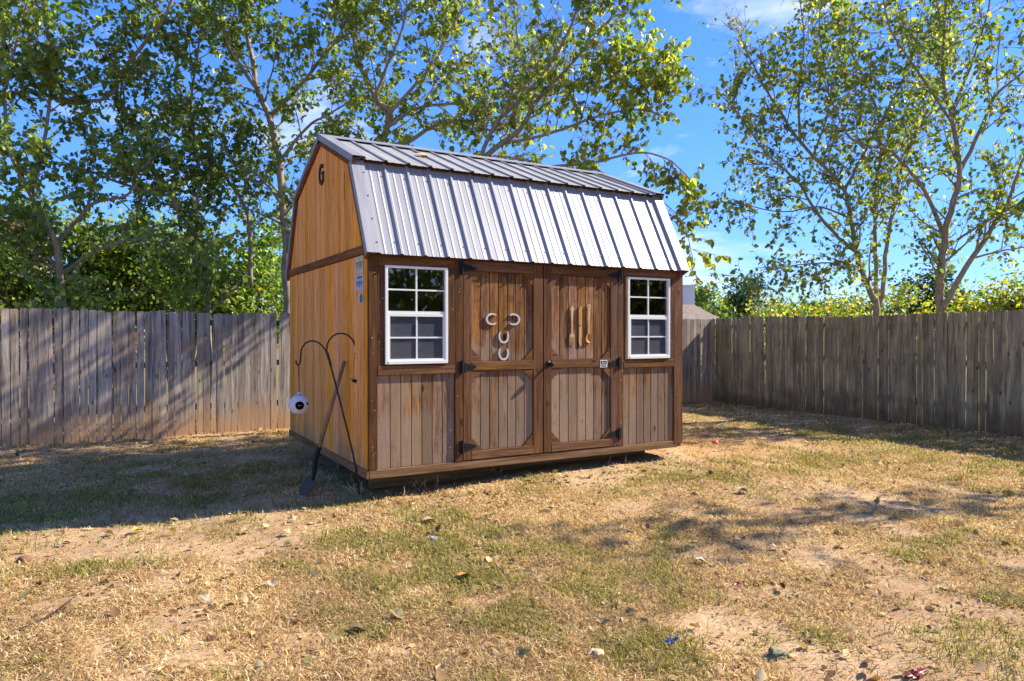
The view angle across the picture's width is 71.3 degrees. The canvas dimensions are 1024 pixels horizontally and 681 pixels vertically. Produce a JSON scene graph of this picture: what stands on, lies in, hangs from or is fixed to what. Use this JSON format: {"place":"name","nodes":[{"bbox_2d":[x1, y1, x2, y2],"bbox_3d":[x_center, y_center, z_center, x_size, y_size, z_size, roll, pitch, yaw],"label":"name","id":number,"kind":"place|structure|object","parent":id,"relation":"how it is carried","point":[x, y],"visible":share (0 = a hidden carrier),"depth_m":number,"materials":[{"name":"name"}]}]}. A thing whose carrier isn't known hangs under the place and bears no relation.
{"place":"outdoors","nodes":[
{"label":"outdoors","id":0,"kind":"place"},
{"bbox_2d":[0,220,138,387],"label":"house","id":1,"kind":"structure","parent":0,"point":[53,339],"depth_m":20.28,"materials":[{"name":"brown"}]},
{"bbox_2d":[0,337,1023,680],"bbox_3d":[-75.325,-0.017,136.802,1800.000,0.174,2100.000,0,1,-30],"label":"ground","id":2,"kind":"structure","parent":0,"point":[892,663],"depth_m":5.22,"materials":[{"name":"beige plant"}]},
{"bbox_2d":[16,555,31,562],"bbox_3d":[-3.330,1.493,4.873,0.069,0.059,0.080,0,1,21],"label":"stone","id":3,"kind":"object","parent":2,"relation":"on","point":[25,557],"visible":0.71,"depth_m":4.85,"materials":[{"name":"beige stone"}]},
{"bbox_2d":[19,599,71,630],"bbox_3d":[-2.500,1.482,3.865,0.052,0.024,0.407,0,1,3],"label":"stick","id":4,"kind":"object","parent":2,"relation":"on","point":[40,620],"visible":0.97,"depth_m":3.79,"materials":[{"name":"brown wood"}]},
{"bbox_2d":[0,181,111,411],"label":"green bush","id":5,"kind":"object","parent":2,"relation":"on","point":[10,292],"visible":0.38,"depth_m":13.15,"materials":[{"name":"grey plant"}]},
{"bbox_2d":[16,202,196,407],"bbox_3d":[-7.938,-0.735,14.338,3.627,4.371,3.388,0,1,13],"label":"green bush","id":6,"kind":"object","parent":2,"relation":"on","point":[102,262],"visible":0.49,"depth_m":13.55,"materials":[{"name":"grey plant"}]},
{"bbox_2d":[0,0,241,429],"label":"leafy tree","id":7,"kind":"object","parent":2,"relation":"on","point":[41,229],"visible":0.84,"depth_m":11.03,"materials":[{"name":"green plant"}]},
{"bbox_2d":[0,0,292,419],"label":"leafy tree","id":8,"kind":"object","parent":2,"relation":"on","point":[188,218],"visible":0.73,"depth_m":11.76,"materials":[{"name":"green plant"}]},
{"bbox_2d":[167,527,175,533],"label":"fallen leaf","id":9,"kind":"object","parent":2,"relation":"on","point":[172,530],"visible":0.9,"depth_m":5.49,"materials":[{"name":"yellow plant"}]},
{"bbox_2d":[102,205,259,404],"bbox_3d":[-6.933,-0.706,14.682,3.491,4.287,3.496,0,1,-15],"label":"green bush","id":10,"kind":"object","parent":2,"relation":"on","point":[161,292],"visible":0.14,"depth_m":13.89,"materials":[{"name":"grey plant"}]},
{"bbox_2d":[200,594,209,600],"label":"fallen leaf","id":11,"kind":"object","parent":2,"relation":"on","point":[205,597],"visible":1,"depth_m":4.06,"materials":[{"name":"white plant"}]},
{"bbox_2d":[181,217,283,374],"bbox_3d":[-5.681,-0.606,15.199,3.124,4.078,3.366,0,1,-30],"label":"green bush","id":12,"kind":"object","parent":2,"relation":"on","point":[266,262],"visible":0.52,"depth_m":14.64,"materials":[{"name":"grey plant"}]},
{"bbox_2d":[267,579,275,586],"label":"fallen leaf","id":13,"kind":"object","parent":2,"relation":"on","point":[272,582],"visible":0.83,"depth_m":4.35,"materials":[{"name":"beige plant"}]},
{"bbox_2d":[157,0,415,317],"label":"leafy tree","id":14,"kind":"object","parent":2,"relation":"on","point":[246,18],"visible":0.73,"depth_m":12.40,"materials":[{"name":"green plant"}]},
{"bbox_2d":[299,361,345,495],"bbox_3d":[-1.793,0.842,6.751,0.441,1.298,0.139,0,1,-12],"label":"shovel","id":15,"kind":"object","parent":2,"relation":"on","point":[307,485],"visible":0.94,"depth_m":6.78,"materials":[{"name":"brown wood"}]},
{"bbox_2d":[295,333,359,495],"bbox_3d":[-1.743,0.708,6.665,0.682,1.566,0.148,0,1,12],"label":"shepherd hook","id":16,"kind":"object","parent":2,"relation":"on","point":[327,353],"visible":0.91,"depth_m":6.64,"materials":[{"name":"brown metal"}]},
{"bbox_2d":[288,366,309,414],"bbox_3d":[-2.023,0.468,6.788,0.204,0.473,0.208,0,1,-30],"label":"birdhouse","id":17,"kind":"object","parent":16,"relation":"hanging from","point":[299,403],"visible":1,"depth_m":6.73,"materials":[{"name":"white paint"}]},
{"bbox_2d":[350,353,356,382],"bbox_3d":[-1.449,0.234,6.660,0.121,0.325,0.116,0,1,-30],"label":"bird feeder","id":18,"kind":"object","parent":16,"relation":"hanging from","point":[354,380],"visible":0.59,"depth_m":6.64,"materials":[{"name":"black metal"}]},
{"bbox_2d":[328,471,354,485],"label":"dry weed","id":19,"kind":"object","parent":2,"relation":"on","point":[336,479],"visible":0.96,"depth_m":7.16,"materials":[{"name":"plant"}]},
{"bbox_2d":[336,478,362,494],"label":"dry weed","id":20,"kind":"object","parent":2,"relation":"on","point":[355,491],"visible":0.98,"depth_m":6.64,"materials":[{"name":"plant"}]},
{"bbox_2d":[0,307,712,445],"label":"board fence","id":21,"kind":"object","parent":2,"relation":"on","point":[248,405],"visible":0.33,"depth_m":10.54,"materials":[{"name":"grey wood"}]},
{"bbox_2d":[347,622,377,630],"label":"fallen leaf","id":22,"kind":"object","parent":2,"relation":"on","point":[358,625],"visible":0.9,"depth_m":3.70,"materials":[{"name":"beige plant"}]},
{"bbox_2d":[390,608,403,617],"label":"fallen leaf","id":23,"kind":"object","parent":2,"relation":"on","point":[397,612],"visible":0.86,"depth_m":3.86,"materials":[{"name":"beige plant"}]},
{"bbox_2d":[402,477,437,497],"bbox_3d":[-0.884,1.367,6.788,0.417,0.164,0.587,0,1,-12],"label":"dry weed","id":24,"kind":"object","parent":2,"relation":"on","point":[421,485],"visible":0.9,"depth_m":6.88,"materials":[{"name":"plant"}]},
{"bbox_2d":[427,536,436,541],"bbox_3d":[-0.585,1.464,5.250,0.078,0.053,0.057,0,1,-30],"label":"stone","id":25,"kind":"object","parent":2,"relation":"on","point":[431,538],"visible":0.73,"depth_m":5.23,"materials":[{"name":"stone"}]},
{"bbox_2d":[424,516,439,520],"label":"fallen leaf","id":26,"kind":"object","parent":2,"relation":"on","point":[427,518],"visible":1,"depth_m":5.71,"materials":[{"name":"beige plant"}]},
{"bbox_2d":[287,0,590,159],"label":"leafy tree","id":27,"kind":"object","parent":2,"relation":"on","point":[465,105],"visible":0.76,"depth_m":12.04,"materials":[{"name":"green plant"}]},
{"bbox_2d":[457,571,472,575],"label":"fallen leaf","id":28,"kind":"object","parent":2,"relation":"on","point":[462,573],"visible":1,"depth_m":4.45,"materials":[{"name":"orange plant"}]},
{"bbox_2d":[285,133,689,488],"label":"garden shed","id":29,"kind":"structure","parent":2,"relation":"on","point":[454,249],"depth_m":7.25,"materials":[{"name":"wood"}]},
{"bbox_2d":[318,164,323,184],"bbox_3d":[-2.040,-1.773,7.630,0.014,0.224,0.180,0,1,-30],"label":"house letter","id":30,"kind":"object","parent":29,"relation":"attached to","point":[322,173],"visible":1,"depth_m":7.62,"materials":[{"name":"brown metal"}]},
{"bbox_2d":[355,255,362,273],"bbox_3d":[-1.397,-0.690,6.522,0.002,0.156,0.230,0,1,-30],"label":"sticker","id":31,"kind":"object","parent":29,"relation":"attached to","point":[358,264],"visible":1,"depth_m":6.51,"materials":[{"name":"grey paper"}]},
{"bbox_2d":[355,274,362,290],"bbox_3d":[-1.395,-0.531,6.521,0.002,0.142,0.237,0,1,-30],"label":"sticker","id":32,"kind":"object","parent":29,"relation":"attached to","point":[358,282],"visible":1,"depth_m":6.52,"materials":[{"name":"white"}]},
{"bbox_2d":[358,291,362,304],"bbox_3d":[-1.377,-0.385,6.491,0.002,0.124,0.150,0,1,-30],"label":"sticker","id":33,"kind":"object","parent":29,"relation":"attached to","point":[360,298],"visible":1,"depth_m":6.49,"materials":[{"name":"blue paper"}]},
{"bbox_2d":[391,328,431,358],"bbox_3d":[-0.977,0.095,6.647,0.521,0.431,0.120,0,1,-34],"label":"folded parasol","id":34,"kind":"object","parent":29,"relation":"on","point":[407,350],"visible":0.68,"depth_m":6.62,"materials":[{"name":"grey fabric"}]},
{"bbox_2d":[385,265,447,364],"bbox_3d":[-0.877,-0.232,6.547,0.613,0.890,0.060,0,1,-30],"label":"window","id":35,"kind":"structure","parent":29,"relation":"in","point":[444,315],"depth_m":6.54,"materials":[{"name":"white plastic"}]},
{"bbox_2d":[485,313,496,324],"bbox_3d":[-0.203,-0.207,6.925,0.121,0.118,0.014,0,1,-30],"label":"horseshoe","id":36,"kind":"object","parent":29,"relation":"attached to","point":[486,318],"visible":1,"depth_m":6.91,"materials":[{"name":"silver metal"}]},
{"bbox_2d":[459,261,542,459],"bbox_3d":[-0.098,0.189,6.986,0.937,1.900,0.051,0,1,-30],"label":"door","id":37,"kind":"structure","parent":29,"relation":"in","point":[503,399],"depth_m":7.00,"materials":[{"name":"brown wood"}]},
{"bbox_2d":[498,331,508,343],"bbox_3d":[-0.082,-0.030,6.996,0.118,0.121,0.014,0,1,-30],"label":"horseshoe","id":38,"kind":"object","parent":29,"relation":"attached to","point":[501,341],"visible":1,"depth_m":6.99,"materials":[{"name":"silver metal"}]},
{"bbox_2d":[498,348,508,359],"bbox_3d":[-0.084,0.136,6.997,0.118,0.121,0.014,0,1,-30],"label":"horseshoe","id":39,"kind":"object","parent":29,"relation":"attached to","point":[505,358],"visible":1,"depth_m":6.99,"materials":[{"name":"silver metal"}]},
{"bbox_2d":[509,313,519,324],"bbox_3d":[0.027,-0.208,7.056,0.121,0.118,0.014,0,1,-30],"label":"horseshoe","id":40,"kind":"object","parent":29,"relation":"attached to","point":[518,317],"visible":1,"depth_m":7.06,"materials":[{"name":"silver metal"}]},
{"bbox_2d":[569,306,573,344],"bbox_3d":[0.620,-0.154,7.395,0.064,0.412,0.013,0,1,-30],"label":"wooden fork","id":41,"kind":"object","parent":29,"relation":"hanging from","point":[571,335],"visible":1,"depth_m":7.39,"materials":[{"name":"brown wood"}]},
{"bbox_2d":[578,307,581,346],"bbox_3d":[0.711,-0.145,7.444,0.038,0.418,0.017,0,1,-30],"label":"wooden knife","id":42,"kind":"object","parent":29,"relation":"hanging from","point":[580,320],"visible":1,"depth_m":7.44,"materials":[{"name":"brown wood"}]},
{"bbox_2d":[543,265,621,452],"bbox_3d":[0.763,0.184,7.437,0.986,1.900,0.117,0,1,-30],"label":"door","id":43,"kind":"structure","parent":29,"relation":"in","point":[580,397],"depth_m":7.45,"materials":[{"name":"brown wood"}]},
{"bbox_2d":[585,304,591,343],"bbox_3d":[0.807,-0.175,7.497,0.080,0.413,0.018,0,1,-30],"label":"wooden spoon","id":44,"kind":"object","parent":29,"relation":"hanging from","point":[588,338],"visible":1,"depth_m":7.49,"materials":[{"name":"brown wood"}]},
{"bbox_2d":[600,360,606,367],"bbox_3d":[0.975,0.247,7.581,0.093,0.078,0.005,0,1,-30],"label":"door sign","id":45,"kind":"object","parent":29,"relation":"attached to","point":[603,363],"visible":1,"depth_m":7.58,"materials":[{"name":"white paint"}]},
{"bbox_2d":[627,277,669,358],"bbox_3d":[1.506,-0.247,7.899,0.601,0.890,0.060,0,1,-30],"label":"window","id":46,"kind":"structure","parent":29,"relation":"in","point":[645,305],"depth_m":7.90,"materials":[{"name":"white plastic"}]},
{"bbox_2d":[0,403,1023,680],"bbox_3d":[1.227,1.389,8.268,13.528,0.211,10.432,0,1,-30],"label":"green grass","id":47,"kind":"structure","parent":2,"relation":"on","point":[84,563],"depth_m":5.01,"materials":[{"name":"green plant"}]},
{"bbox_2d":[0,400,1023,680],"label":"fallen leaves","id":48,"kind":"object","parent":2,"relation":"on","point":[442,676],"depth_m":4.44,"materials":[{"name":"brown plant"}]},
{"bbox_2d":[144,302,981,348],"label":"tree line","id":49,"kind":"object","parent":2,"relation":"on","point":[809,304],"depth_m":70.00,"materials":[{"name":"green plant"}]},
{"bbox_2d":[442,0,730,284],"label":"leafy tree","id":50,"kind":"object","parent":2,"relation":"on","point":[666,80],"visible":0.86,"depth_m":10.66,"materials":[{"name":"green plant"}]},
{"bbox_2d":[588,648,603,659],"bbox_3d":[0.405,1.499,3.407,0.076,0.055,0.071,0,1,16],"label":"stone","id":51,"kind":"object","parent":2,"relation":"on","point":[598,653],"visible":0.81,"depth_m":3.39,"materials":[{"name":"white stone"}]},
{"bbox_2d":[664,636,678,644],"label":"plastic flower","id":52,"kind":"object","parent":2,"relation":"on","point":[672,641],"visible":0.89,"depth_m":3.51,"materials":[{"name":"blue plastic"}]},
{"bbox_2d":[685,275,742,317],"bbox_3d":[9.583,-1.135,35.740,3.971,4.710,4.247,0,1,12],"label":"distant tree","id":53,"kind":"object","parent":2,"relation":"on","point":[702,296],"visible":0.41,"depth_m":34.98,"materials":[{"name":"green plant"}]},
{"bbox_2d":[731,582,742,587],"bbox_3d":[1.385,1.500,4.372,0.094,0.039,0.055,0,1,-30],"label":"cloth scrap","id":54,"kind":"object","parent":2,"relation":"on","point":[739,583],"visible":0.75,"depth_m":4.36,"materials":[{"name":"red fabric"}]},
{"bbox_2d":[722,268,777,321],"bbox_3d":[12.072,-1.308,38.081,4.504,5.004,4.665,0,1,32],"label":"distant tree","id":55,"kind":"object","parent":2,"relation":"on","point":[738,297],"visible":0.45,"depth_m":36.91,"materials":[{"name":"green plant"}]},
{"bbox_2d":[707,282,822,346],"bbox_3d":[6.155,0.030,16.389,2.757,2.819,2.633,0,1,-30],"label":"yellow bush","id":56,"kind":"object","parent":2,"relation":"on","point":[771,312],"visible":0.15,"depth_m":16.72,"materials":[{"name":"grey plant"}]},
{"bbox_2d":[762,646,789,660],"bbox_3d":[1.254,1.494,3.398,0.134,0.074,0.073,0,1,-30],"label":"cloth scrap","id":57,"kind":"object","parent":2,"relation":"on","point":[779,654],"visible":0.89,"depth_m":3.38,"materials":[{"name":"white fabric"}]},
{"bbox_2d":[756,288,823,331],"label":"distant tree","id":58,"kind":"object","parent":2,"relation":"on","point":[792,305],"visible":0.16,"depth_m":41.06,"materials":[{"name":"green plant"}]},
{"bbox_2d":[679,0,989,380],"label":"multi stem tree","id":59,"kind":"object","parent":2,"relation":"on","point":[876,189],"visible":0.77,"depth_m":12.61,"materials":[{"name":"green plant"}]},
{"bbox_2d":[801,277,883,316],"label":"distant tree","id":60,"kind":"object","parent":2,"relation":"on","point":[849,299],"visible":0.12,"depth_m":45.19,"materials":[{"name":"green plant"}]},
{"bbox_2d":[785,282,901,320],"bbox_3d":[7.290,0.074,15.300,2.732,2.748,3.215,0,1,-30],"label":"yellow bush","id":61,"kind":"object","parent":2,"relation":"on","point":[832,311],"visible":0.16,"depth_m":15.13,"materials":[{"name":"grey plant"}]},
{"bbox_2d":[712,310,1023,435],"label":"board fence","id":62,"kind":"object","parent":2,"relation":"on","point":[818,364],"visible":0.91,"depth_m":12.59,"materials":[{"name":"grey wood"}]},
{"bbox_2d":[855,283,914,315],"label":"distant tree","id":63,"kind":"object","parent":2,"relation":"on","point":[881,307],"visible":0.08,"depth_m":50.10,"materials":[{"name":"green plant"}]},
{"bbox_2d":[780,0,1023,379],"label":"forked tree","id":64,"kind":"object","parent":2,"relation":"on","point":[997,213],"visible":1,"depth_m":11.94,"materials":[{"name":"green plant"}]},
{"bbox_2d":[902,668,927,679],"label":"cloth scrap","id":65,"kind":"object","parent":2,"relation":"on","point":[914,673],"visible":0.98,"depth_m":3.23,"materials":[{"name":"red fabric"}]},
{"bbox_2d":[878,274,973,366],"bbox_3d":[9.471,-0.042,15.908,2.762,2.975,2.721,0,1,19],"label":"yellow bush","id":66,"kind":"object","parent":2,"relation":"on","point":[901,293],"visible":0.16,"depth_m":16.03,"materials":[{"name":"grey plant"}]},
{"bbox_2d":[879,264,980,315],"bbox_3d":[11.010,-0.477,18.807,2.954,3.763,2.799,0,1,-30],"label":"bush","id":67,"kind":"object","parent":2,"relation":"on","point":[932,284],"visible":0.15,"depth_m":18.76,"materials":[{"name":"green plant"}]},
{"bbox_2d":[917,256,1023,354],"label":"yellow bush","id":68,"kind":"object","parent":2,"relation":"on","point":[1014,301],"visible":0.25,"depth_m":14.48,"materials":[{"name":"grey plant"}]},
{"bbox_2d":[0,0,1023,330],"label":"sky","id":69,"kind":"structure","parent":0,"point":[691,143],"materials":[{"name":"blue"}]},
{"bbox_2d":[683,285,718,323],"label":"tan roof house","id":70,"kind":"structure","parent":0,"point":[691,310],"depth_m":28.51,"materials":[{"name":"brown"}]}
]}

